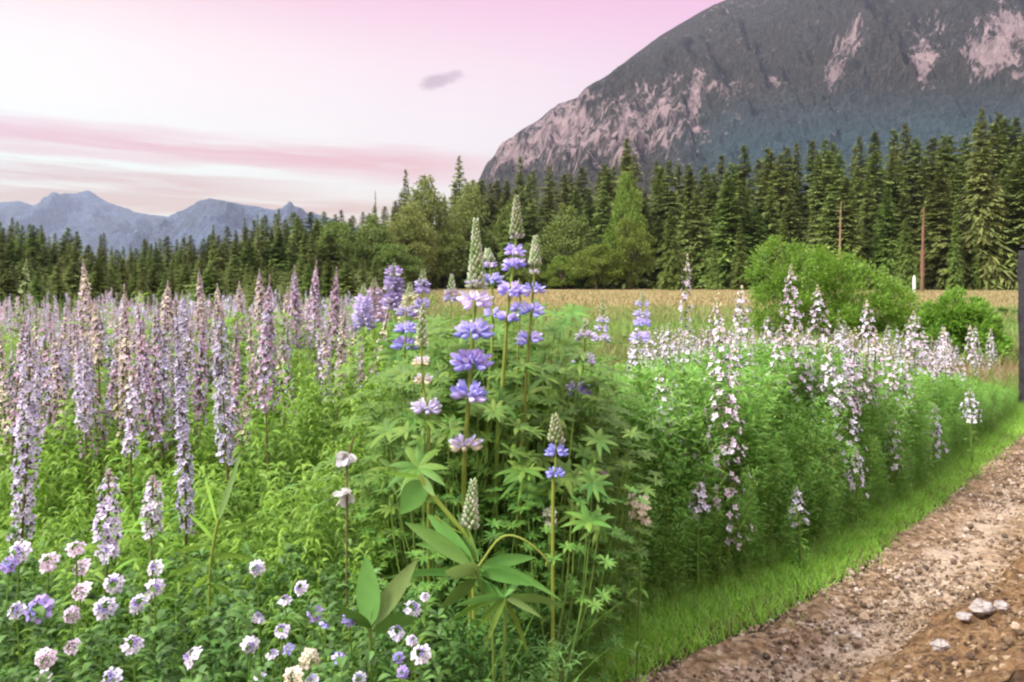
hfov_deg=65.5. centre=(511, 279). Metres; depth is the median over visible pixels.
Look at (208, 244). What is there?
conifer tree
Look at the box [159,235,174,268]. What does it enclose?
conifer tree
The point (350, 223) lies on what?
conifer tree
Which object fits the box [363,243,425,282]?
leafy tree
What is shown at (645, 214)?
conifer tree
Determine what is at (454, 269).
leafy tree
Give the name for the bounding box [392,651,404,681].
flower
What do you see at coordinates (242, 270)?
young conifer
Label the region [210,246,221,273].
conifer tree
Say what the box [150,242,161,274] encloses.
conifer tree
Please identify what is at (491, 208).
conifer tree
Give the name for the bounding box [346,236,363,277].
conifer tree
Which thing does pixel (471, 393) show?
lupine
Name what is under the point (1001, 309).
field shrub
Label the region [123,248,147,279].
conifer tree
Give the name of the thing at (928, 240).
conifer tree
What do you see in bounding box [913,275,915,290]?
marker post
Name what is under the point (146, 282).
young conifer
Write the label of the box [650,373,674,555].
pale bank flower
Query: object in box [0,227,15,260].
conifer tree
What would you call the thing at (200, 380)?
flower spike
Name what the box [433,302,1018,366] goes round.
field grass
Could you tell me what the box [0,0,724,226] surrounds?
sky
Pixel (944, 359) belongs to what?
pale bank flower
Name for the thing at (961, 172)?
conifer tree
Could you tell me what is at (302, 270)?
young conifer
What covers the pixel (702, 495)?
pale meadow flower
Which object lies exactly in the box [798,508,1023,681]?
earth rubble
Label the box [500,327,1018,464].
dry grass
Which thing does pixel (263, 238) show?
conifer tree
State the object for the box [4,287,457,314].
forest edge undergrowth
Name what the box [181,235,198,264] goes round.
conifer tree
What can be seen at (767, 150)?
conifer tree
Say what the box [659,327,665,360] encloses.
pale bank flower
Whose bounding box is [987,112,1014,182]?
conifer tree
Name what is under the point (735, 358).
pale bank flower
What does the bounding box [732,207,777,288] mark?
conifer tree
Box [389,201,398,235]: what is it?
conifer tree
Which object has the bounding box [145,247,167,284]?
conifer tree
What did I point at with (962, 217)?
conifer tree
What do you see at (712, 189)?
conifer tree
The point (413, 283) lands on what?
conifer tree
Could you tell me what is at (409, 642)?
flower
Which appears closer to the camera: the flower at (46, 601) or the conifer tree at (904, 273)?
the flower at (46, 601)
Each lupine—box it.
[352,284,376,402]
[354,262,405,374]
[365,302,470,635]
[366,278,386,351]
[367,300,440,440]
[383,217,576,650]
[385,269,448,412]
[398,282,419,396]
[424,248,520,547]
[443,274,459,371]
[460,477,479,681]
[462,194,591,587]
[464,279,550,553]
[483,234,618,650]
[498,413,615,681]
[530,318,613,668]
[591,297,610,369]
[629,291,651,360]
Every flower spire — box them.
[0,324,46,586]
[37,335,74,514]
[58,337,107,539]
[60,468,143,678]
[66,258,93,466]
[89,298,114,497]
[100,367,152,550]
[111,475,183,625]
[116,284,144,507]
[156,293,210,639]
[157,281,175,391]
[176,292,197,380]
[192,268,209,347]
[202,306,247,563]
[210,283,230,351]
[233,281,249,351]
[244,275,287,548]
[252,269,270,428]
[278,286,291,417]
[287,264,306,409]
[304,261,323,376]
[324,267,341,424]
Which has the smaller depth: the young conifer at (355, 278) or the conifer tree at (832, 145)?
the young conifer at (355, 278)
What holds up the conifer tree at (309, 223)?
on the ground at (664, 298)
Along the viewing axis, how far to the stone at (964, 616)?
2.54 m
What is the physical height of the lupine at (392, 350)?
1.143 m
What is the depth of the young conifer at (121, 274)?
39.80 m
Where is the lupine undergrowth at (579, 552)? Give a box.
[276,446,650,681]
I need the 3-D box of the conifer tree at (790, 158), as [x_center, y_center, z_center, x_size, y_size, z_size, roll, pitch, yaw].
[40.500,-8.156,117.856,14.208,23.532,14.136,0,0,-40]
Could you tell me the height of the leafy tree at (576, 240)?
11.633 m
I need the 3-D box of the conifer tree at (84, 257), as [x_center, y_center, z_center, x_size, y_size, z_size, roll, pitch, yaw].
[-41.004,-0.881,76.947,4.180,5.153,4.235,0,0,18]
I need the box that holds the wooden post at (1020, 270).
[1017,245,1023,407]
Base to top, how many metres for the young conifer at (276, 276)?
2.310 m
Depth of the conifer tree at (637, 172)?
122.97 m
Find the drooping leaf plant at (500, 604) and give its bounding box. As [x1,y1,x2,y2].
[444,579,560,681]
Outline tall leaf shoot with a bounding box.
[167,453,277,662]
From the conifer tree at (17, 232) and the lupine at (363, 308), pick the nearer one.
the lupine at (363, 308)
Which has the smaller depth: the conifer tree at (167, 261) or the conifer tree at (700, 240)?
the conifer tree at (167, 261)
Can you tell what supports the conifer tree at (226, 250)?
on the ground at (664, 298)
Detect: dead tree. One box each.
[837,202,843,281]
[920,207,926,291]
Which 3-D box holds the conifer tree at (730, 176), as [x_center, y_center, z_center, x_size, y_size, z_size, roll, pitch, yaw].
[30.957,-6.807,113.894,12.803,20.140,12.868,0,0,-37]
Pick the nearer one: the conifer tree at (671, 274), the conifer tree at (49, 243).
the conifer tree at (49, 243)
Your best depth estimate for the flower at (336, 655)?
1.39 m
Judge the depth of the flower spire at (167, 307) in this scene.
4.00 m
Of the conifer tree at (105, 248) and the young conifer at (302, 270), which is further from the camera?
the conifer tree at (105, 248)
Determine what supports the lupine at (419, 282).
on the ground at (664, 298)
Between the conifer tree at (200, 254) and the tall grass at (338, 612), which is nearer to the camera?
the tall grass at (338, 612)
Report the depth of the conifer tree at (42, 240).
79.49 m
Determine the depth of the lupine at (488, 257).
2.31 m
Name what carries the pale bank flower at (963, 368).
on the ground at (664, 298)
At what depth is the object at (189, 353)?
3.97 m
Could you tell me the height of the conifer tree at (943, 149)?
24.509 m
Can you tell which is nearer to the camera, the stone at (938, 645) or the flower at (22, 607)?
the flower at (22, 607)
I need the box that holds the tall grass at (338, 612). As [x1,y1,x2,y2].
[1,488,640,679]
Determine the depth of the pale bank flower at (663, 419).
3.24 m
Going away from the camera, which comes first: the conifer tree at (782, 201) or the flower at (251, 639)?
the flower at (251, 639)
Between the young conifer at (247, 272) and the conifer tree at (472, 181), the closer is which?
the young conifer at (247, 272)
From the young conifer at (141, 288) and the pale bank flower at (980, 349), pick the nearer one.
the pale bank flower at (980, 349)
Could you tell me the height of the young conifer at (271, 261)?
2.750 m
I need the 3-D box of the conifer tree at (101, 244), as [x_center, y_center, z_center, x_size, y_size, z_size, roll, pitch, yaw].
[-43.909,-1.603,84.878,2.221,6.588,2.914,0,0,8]
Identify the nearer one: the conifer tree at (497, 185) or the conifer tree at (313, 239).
the conifer tree at (313, 239)
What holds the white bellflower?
on the ground at (664, 298)
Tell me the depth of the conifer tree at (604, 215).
109.18 m
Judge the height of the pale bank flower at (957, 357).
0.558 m
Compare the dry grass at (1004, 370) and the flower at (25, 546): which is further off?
the dry grass at (1004, 370)
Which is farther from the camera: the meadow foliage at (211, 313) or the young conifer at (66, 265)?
the young conifer at (66, 265)
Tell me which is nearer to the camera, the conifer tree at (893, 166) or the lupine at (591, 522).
the lupine at (591, 522)
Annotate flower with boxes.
[0,541,48,681]
[0,556,35,677]
[0,601,26,681]
[23,593,54,675]
[34,551,70,653]
[34,647,57,669]
[36,668,51,681]
[44,605,98,681]
[55,558,97,675]
[57,541,91,675]
[63,638,100,681]
[70,581,92,681]
[74,596,132,681]
[96,544,117,677]
[96,573,127,681]
[100,666,122,681]
[120,635,150,681]
[125,578,169,679]
[129,593,149,681]
[133,559,171,672]
[183,646,202,680]
[234,559,280,656]
[240,635,267,681]
[241,612,276,681]
[254,670,266,680]
[264,595,301,660]
[265,623,290,681]
[265,649,278,681]
[276,580,324,676]
[282,643,294,675]
[283,665,303,681]
[298,647,320,680]
[305,621,351,679]
[305,673,318,681]
[306,605,335,677]
[322,609,360,681]
[331,652,344,676]
[352,671,366,681]
[376,625,404,674]
[392,634,430,681]
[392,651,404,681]
[396,665,408,681]
[403,600,434,681]
[410,644,430,676]
[417,592,441,681]
[617,492,651,681]
[625,322,645,389]
[643,331,656,372]
[649,352,657,388]
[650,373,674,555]
[651,327,662,358]
[655,381,676,546]
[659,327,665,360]
[660,327,673,365]
[661,380,682,572]
[662,322,678,391]
[672,329,680,354]
[674,338,681,357]
[676,334,683,352]
[678,253,693,361]
[680,332,692,356]
[680,335,703,443]
[681,398,699,540]
[682,481,711,591]
[685,327,698,353]
[694,349,708,408]
[695,326,706,355]
[699,293,752,574]
[702,326,712,354]
[704,298,724,349]
[723,326,745,405]
[725,285,753,352]
[725,342,744,475]
[740,346,760,427]
[752,316,780,356]
[763,329,771,352]
[766,330,792,528]
[778,326,786,355]
[779,264,806,355]
[783,486,815,567]
[787,326,812,519]
[798,358,818,493]
[801,336,819,493]
[806,285,830,358]
[817,341,841,478]
[820,310,868,516]
[820,361,834,412]
[833,320,857,358]
[837,330,861,504]
[841,328,868,504]
[841,336,859,430]
[844,448,868,530]
[856,345,877,489]
[857,300,878,356]
[860,329,886,490]
[861,338,872,359]
[876,337,886,366]
[880,332,889,362]
[881,416,907,501]
[882,325,891,361]
[882,344,898,482]
[889,326,901,362]
[892,311,935,436]
[896,356,912,432]
[900,355,915,429]
[905,324,921,376]
[918,339,929,375]
[920,332,932,383]
[921,403,948,474]
[928,338,936,372]
[930,327,959,423]
[931,361,941,412]
[936,350,944,407]
[938,325,947,365]
[940,328,948,373]
[942,345,950,374]
[946,350,955,378]
[950,346,956,375]
[952,346,959,375]
[958,356,968,385]
[958,389,982,461]
[965,325,978,384]
[971,326,979,378]
[971,356,978,386]
[977,348,984,377]
[986,329,994,381]
[987,343,995,383]
[989,342,996,376]
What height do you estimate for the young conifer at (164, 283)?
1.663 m
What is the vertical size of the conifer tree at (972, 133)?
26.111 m
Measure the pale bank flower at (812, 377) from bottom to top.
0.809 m
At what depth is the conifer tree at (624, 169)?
111.75 m
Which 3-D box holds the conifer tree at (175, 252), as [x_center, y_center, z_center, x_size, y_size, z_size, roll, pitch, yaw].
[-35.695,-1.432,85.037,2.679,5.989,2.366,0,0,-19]
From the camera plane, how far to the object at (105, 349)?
3.50 m
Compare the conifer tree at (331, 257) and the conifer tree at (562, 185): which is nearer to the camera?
the conifer tree at (331, 257)
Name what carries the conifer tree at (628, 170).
on the ground at (664, 298)
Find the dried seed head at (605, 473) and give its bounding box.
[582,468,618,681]
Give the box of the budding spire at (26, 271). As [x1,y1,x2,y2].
[0,259,42,480]
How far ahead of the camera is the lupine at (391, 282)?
4.37 m
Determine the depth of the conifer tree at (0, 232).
79.68 m
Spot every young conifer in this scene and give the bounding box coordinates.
[0,261,7,279]
[0,270,25,309]
[0,277,14,310]
[5,261,25,296]
[15,261,52,306]
[18,257,32,289]
[20,257,47,289]
[20,271,55,311]
[39,262,55,296]
[40,273,51,298]
[45,262,73,306]
[47,261,72,295]
[48,262,88,305]
[56,256,75,284]
[64,268,95,305]
[73,260,119,308]
[89,258,113,288]
[93,270,128,305]
[108,266,126,301]
[115,259,132,301]
[126,263,140,304]
[134,269,150,306]
[140,269,151,306]
[145,263,163,304]
[155,272,169,305]
[164,264,179,306]
[165,265,196,304]
[168,258,183,294]
[180,258,214,304]
[180,259,188,291]
[185,261,196,286]
[186,266,235,310]
[194,271,213,304]
[212,265,231,301]
[220,255,254,295]
[223,269,240,298]
[234,267,251,294]
[237,261,254,302]
[242,272,257,300]
[245,271,271,309]
[246,265,285,307]
[263,259,277,282]
[270,264,281,296]
[273,262,296,295]
[275,266,303,304]
[277,268,286,291]
[288,257,314,298]
[295,264,321,309]
[303,254,314,282]
[312,260,325,301]
[318,258,342,309]
[326,262,364,308]
[330,260,355,292]
[351,268,365,288]
[354,257,369,295]
[356,261,370,288]
[362,260,388,296]
[367,255,382,286]
[378,267,392,293]
[395,266,411,300]
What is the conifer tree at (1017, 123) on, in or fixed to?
on the ground at (664, 298)
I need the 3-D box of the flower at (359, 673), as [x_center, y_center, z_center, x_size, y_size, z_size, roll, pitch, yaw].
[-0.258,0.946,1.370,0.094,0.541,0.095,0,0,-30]
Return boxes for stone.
[930,639,950,651]
[956,612,971,620]
[968,598,996,615]
[993,600,1008,610]
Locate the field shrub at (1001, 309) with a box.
[990,306,1017,314]
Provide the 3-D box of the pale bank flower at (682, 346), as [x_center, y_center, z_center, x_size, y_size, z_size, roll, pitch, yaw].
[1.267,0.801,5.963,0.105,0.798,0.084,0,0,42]
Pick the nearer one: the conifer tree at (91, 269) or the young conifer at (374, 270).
the young conifer at (374, 270)
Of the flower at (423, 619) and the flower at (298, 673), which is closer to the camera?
the flower at (298, 673)
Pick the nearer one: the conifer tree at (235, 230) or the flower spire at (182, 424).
the flower spire at (182, 424)
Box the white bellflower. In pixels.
[332,437,356,641]
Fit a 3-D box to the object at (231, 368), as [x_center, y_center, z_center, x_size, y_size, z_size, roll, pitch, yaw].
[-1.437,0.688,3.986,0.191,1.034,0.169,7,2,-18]
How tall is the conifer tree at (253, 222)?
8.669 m
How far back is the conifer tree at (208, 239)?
85.27 m
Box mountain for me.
[474,0,1023,222]
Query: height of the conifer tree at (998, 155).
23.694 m
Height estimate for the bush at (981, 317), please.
1.290 m
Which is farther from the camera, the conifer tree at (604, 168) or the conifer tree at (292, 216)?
the conifer tree at (604, 168)
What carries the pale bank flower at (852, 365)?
on the ground at (664, 298)
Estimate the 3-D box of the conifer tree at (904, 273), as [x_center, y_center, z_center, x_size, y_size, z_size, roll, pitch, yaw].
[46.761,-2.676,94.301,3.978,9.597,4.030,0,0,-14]
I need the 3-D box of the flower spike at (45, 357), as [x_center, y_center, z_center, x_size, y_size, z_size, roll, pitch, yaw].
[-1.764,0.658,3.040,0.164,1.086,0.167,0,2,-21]
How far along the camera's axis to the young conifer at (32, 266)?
49.35 m
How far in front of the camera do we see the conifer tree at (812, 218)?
102.95 m
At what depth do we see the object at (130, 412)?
3.32 m
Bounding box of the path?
[625,437,1023,681]
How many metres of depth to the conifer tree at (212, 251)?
79.93 m
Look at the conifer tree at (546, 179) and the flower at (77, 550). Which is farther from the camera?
the conifer tree at (546, 179)
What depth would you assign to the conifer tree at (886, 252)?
99.39 m
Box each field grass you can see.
[391,289,1017,322]
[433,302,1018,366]
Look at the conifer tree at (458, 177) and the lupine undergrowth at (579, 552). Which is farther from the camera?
the conifer tree at (458, 177)
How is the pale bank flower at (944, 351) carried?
on the ground at (664, 298)
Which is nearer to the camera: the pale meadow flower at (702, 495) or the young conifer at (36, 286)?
the pale meadow flower at (702, 495)
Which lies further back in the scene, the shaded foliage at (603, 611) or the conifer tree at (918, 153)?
the conifer tree at (918, 153)
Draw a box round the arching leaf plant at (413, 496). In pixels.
[383,472,475,618]
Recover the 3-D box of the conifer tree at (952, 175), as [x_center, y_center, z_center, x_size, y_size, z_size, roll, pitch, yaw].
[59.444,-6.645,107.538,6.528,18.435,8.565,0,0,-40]
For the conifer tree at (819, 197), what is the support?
on the ground at (664, 298)
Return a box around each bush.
[738,235,923,341]
[902,285,1016,364]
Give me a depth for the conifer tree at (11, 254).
73.01 m
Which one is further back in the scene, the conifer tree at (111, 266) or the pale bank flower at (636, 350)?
the conifer tree at (111, 266)
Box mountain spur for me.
[106,198,357,264]
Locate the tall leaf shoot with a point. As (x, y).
(226, 495)
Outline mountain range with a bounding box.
[0,190,167,262]
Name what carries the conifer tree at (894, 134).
on the ground at (664, 298)
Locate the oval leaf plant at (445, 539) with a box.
[384,513,561,681]
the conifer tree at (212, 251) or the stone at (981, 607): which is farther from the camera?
the conifer tree at (212, 251)
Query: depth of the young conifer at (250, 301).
30.48 m
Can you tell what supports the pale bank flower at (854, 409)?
on the ground at (664, 298)
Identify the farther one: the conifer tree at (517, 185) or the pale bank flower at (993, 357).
the conifer tree at (517, 185)
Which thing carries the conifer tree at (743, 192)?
on the ground at (664, 298)
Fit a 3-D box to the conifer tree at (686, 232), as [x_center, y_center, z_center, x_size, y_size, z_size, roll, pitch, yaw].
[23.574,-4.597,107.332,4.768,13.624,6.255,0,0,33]
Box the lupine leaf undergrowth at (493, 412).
[308,310,667,669]
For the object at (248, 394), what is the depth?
3.01 m
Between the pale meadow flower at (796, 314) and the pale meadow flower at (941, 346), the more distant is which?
the pale meadow flower at (941, 346)
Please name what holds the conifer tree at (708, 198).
on the ground at (664, 298)
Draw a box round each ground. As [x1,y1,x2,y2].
[0,288,1020,681]
[857,554,1023,681]
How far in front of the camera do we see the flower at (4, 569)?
1.68 m
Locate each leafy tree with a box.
[307,220,359,269]
[347,213,395,282]
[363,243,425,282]
[369,203,444,287]
[394,175,464,285]
[412,224,474,288]
[449,180,493,275]
[487,199,541,271]
[507,243,556,287]
[537,204,596,288]
[538,255,578,288]
[567,243,629,289]
[602,171,648,288]
[610,217,657,288]
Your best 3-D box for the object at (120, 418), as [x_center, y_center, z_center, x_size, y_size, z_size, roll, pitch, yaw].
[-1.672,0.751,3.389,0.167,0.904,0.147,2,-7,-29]
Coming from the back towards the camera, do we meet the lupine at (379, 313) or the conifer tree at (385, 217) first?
the conifer tree at (385, 217)
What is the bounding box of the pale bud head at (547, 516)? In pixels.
[528,506,578,660]
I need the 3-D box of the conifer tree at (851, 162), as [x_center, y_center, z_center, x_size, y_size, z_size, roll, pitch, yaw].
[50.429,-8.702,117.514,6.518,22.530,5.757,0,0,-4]
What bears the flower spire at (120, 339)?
on the ground at (664, 298)
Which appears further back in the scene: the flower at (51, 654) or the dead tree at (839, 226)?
the dead tree at (839, 226)
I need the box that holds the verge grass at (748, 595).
[563,400,1023,681]
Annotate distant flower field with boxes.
[0,288,386,410]
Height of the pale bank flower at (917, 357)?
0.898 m
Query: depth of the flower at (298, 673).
1.33 m
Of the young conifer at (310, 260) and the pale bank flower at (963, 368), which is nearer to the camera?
the pale bank flower at (963, 368)
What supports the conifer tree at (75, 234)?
on the ground at (664, 298)
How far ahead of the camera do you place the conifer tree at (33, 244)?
74.81 m
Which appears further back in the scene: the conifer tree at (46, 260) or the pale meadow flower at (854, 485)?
the conifer tree at (46, 260)
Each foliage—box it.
[0,292,438,681]
[0,293,548,391]
[0,512,491,681]
[392,563,587,681]
[537,338,1018,626]
[563,520,620,648]
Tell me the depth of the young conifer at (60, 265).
47.67 m
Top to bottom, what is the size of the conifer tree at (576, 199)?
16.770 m
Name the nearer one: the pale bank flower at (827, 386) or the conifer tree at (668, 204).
the pale bank flower at (827, 386)
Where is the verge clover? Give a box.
[437,374,1023,680]
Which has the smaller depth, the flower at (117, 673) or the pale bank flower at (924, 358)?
the flower at (117, 673)
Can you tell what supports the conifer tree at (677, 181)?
on the ground at (664, 298)
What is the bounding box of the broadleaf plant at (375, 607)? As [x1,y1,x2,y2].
[335,555,417,681]
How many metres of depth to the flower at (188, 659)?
1.36 m
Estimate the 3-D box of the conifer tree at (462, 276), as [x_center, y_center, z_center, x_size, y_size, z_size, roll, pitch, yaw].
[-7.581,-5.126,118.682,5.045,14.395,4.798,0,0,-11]
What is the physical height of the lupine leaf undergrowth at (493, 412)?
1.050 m
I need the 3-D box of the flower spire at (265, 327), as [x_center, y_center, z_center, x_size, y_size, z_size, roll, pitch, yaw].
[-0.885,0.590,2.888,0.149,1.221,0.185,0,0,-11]
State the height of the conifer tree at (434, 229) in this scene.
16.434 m
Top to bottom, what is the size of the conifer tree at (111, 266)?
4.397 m
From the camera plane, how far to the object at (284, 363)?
3.77 m
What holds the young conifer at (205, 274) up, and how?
on the ground at (664, 298)
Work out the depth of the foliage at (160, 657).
1.64 m
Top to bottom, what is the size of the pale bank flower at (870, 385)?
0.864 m
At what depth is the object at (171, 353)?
4.12 m
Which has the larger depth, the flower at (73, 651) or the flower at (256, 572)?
the flower at (256, 572)
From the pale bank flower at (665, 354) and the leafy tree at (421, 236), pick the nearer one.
the pale bank flower at (665, 354)
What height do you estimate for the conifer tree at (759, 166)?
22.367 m
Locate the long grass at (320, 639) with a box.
[0,478,624,681]
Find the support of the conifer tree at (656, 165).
on the ground at (664, 298)
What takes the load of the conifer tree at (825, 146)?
on the ground at (664, 298)
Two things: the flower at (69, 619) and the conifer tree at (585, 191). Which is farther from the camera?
the conifer tree at (585, 191)
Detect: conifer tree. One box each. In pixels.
[0,222,4,255]
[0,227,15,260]
[0,243,12,276]
[1,240,24,273]
[4,225,16,252]
[8,217,16,256]
[9,222,26,255]
[12,225,31,270]
[14,243,27,270]
[16,225,51,280]
[25,224,34,254]
[34,231,53,264]
[36,250,57,278]
[37,225,46,255]
[44,243,62,272]
[45,236,52,264]
[50,233,57,256]
[51,251,76,279]
[54,234,73,266]
[57,228,80,255]
[66,240,75,269]
[69,246,81,277]
[71,231,85,259]
[72,236,84,269]
[75,245,100,274]
[81,250,100,281]
[94,248,103,277]
[96,235,107,268]
[97,233,109,267]
[99,246,108,272]
[104,249,128,278]
[108,246,114,277]
[120,246,127,270]
[120,263,134,287]
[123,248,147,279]
[124,245,139,274]
[129,255,152,291]
[137,238,152,264]
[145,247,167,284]
[146,243,152,278]
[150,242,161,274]
[157,238,165,272]
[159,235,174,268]
[162,257,176,287]
[163,245,171,282]
[168,237,187,269]
[169,239,182,267]
[173,246,188,270]
[174,250,203,278]
[176,254,189,279]
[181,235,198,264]
[195,238,208,265]
[196,251,207,273]
[200,234,211,264]
[200,243,214,268]
[205,231,220,258]
[206,224,219,276]
[206,243,241,278]
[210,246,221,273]
[214,236,224,269]
[219,226,236,259]
[220,238,231,267]
[226,234,244,269]
[229,229,241,256]
[235,240,266,286]
[237,226,254,275]
[238,227,248,247]
[241,218,247,263]
[247,220,257,247]
[248,230,255,262]
[253,213,265,270]
[253,237,270,272]
[254,215,274,251]
[254,218,271,261]
[261,232,295,280]
[263,242,270,264]
[266,230,275,257]
[268,213,290,253]
[270,208,288,276]
[281,219,290,245]
[281,223,292,257]
[282,219,310,250]
[283,212,299,249]
[284,216,308,273]
[286,237,300,271]
[295,230,314,281]
[298,227,307,251]
[302,229,321,281]
[303,212,315,240]
[307,219,322,261]
[313,230,351,284]
[318,211,329,237]
[319,220,357,276]
[330,214,343,234]
[337,210,345,225]
[346,218,368,286]
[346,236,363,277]
[347,216,372,280]
[356,222,367,283]
[357,212,365,243]
[377,206,407,285]
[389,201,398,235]
[389,207,407,280]
[390,193,403,219]
[397,168,409,243]
[401,242,434,288]
[411,205,439,288]
[425,189,458,285]
[434,216,457,288]
[447,182,458,225]
[448,156,467,222]
[455,197,466,287]
[455,222,498,288]
[460,179,489,279]
[466,183,500,275]
[470,179,500,237]
[488,180,504,227]
[488,204,545,285]
[490,221,509,287]
[494,184,512,227]
[497,203,560,288]
[499,180,512,205]
[508,188,530,237]
[511,179,531,222]
[512,156,531,209]
[521,174,540,237]
[526,170,543,228]
[536,165,559,233]
[537,182,559,253]
[541,174,584,242]
[544,223,559,286]
[552,179,574,287]
[558,188,593,256]
[559,223,581,288]
[564,174,578,212]
[568,192,611,288]
[572,167,594,224]
[576,194,659,288]
[579,191,622,288]
[586,163,615,218]
[586,172,604,234]
[592,167,617,241]
[606,136,654,288]
[607,165,620,212]
[619,154,636,186]
[629,154,650,218]
[634,218,672,288]
[637,198,656,288]
[640,191,653,242]
[646,166,677,248]
[647,160,665,229]
[648,172,672,225]
[650,159,684,272]
[652,208,692,289]
[666,164,686,231]
[673,196,699,288]
[675,163,703,233]
[675,169,697,241]
[676,187,722,288]
[688,177,759,288]
[692,174,720,249]
[696,166,716,233]
[698,173,727,256]
[705,162,757,254]
[706,237,722,289]
[707,153,728,216]
[716,184,773,288]
[729,218,750,289]
[732,164,751,210]
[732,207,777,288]
[734,144,762,215]
[743,180,762,256]
[749,159,764,210]
[750,151,806,250]
[751,146,776,235]
[755,190,789,284]
[758,154,810,248]
[761,146,808,226]
[771,208,793,285]
[777,194,808,287]
[785,171,809,243]
[789,141,807,223]
[796,192,874,289]
[798,139,820,227]
[798,153,834,266]
[803,151,854,248]
[803,205,818,288]
[805,177,881,289]
[807,154,864,249]
[808,139,835,221]
[828,142,846,203]
[843,165,881,252]
[847,146,862,188]
[848,134,868,236]
[850,151,901,276]
[853,132,891,227]
[855,172,883,287]
[864,188,906,289]
[872,195,935,289]
[881,149,910,246]
[882,122,923,218]
[882,129,910,197]
[884,159,920,264]
[890,218,925,289]
[894,136,942,240]
[907,156,947,262]
[911,136,955,190]
[912,192,945,289]
[913,163,972,289]
[920,151,947,232]
[929,134,963,219]
[929,134,964,217]
[942,163,963,236]
[943,106,1017,289]
[945,205,965,289]
[946,158,970,235]
[946,170,1022,289]
[947,180,988,289]
[948,135,975,203]
[956,120,999,200]
[957,150,995,230]
[968,227,981,289]
[978,123,1013,220]
[978,154,1023,289]
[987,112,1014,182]
[992,117,1020,183]
[995,168,1018,267]
[997,134,1023,250]
[998,152,1021,223]
[1006,117,1023,161]
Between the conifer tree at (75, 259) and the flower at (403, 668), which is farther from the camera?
the conifer tree at (75, 259)
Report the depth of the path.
3.03 m
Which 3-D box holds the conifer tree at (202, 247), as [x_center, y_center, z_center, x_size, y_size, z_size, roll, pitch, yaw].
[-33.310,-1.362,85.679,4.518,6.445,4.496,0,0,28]

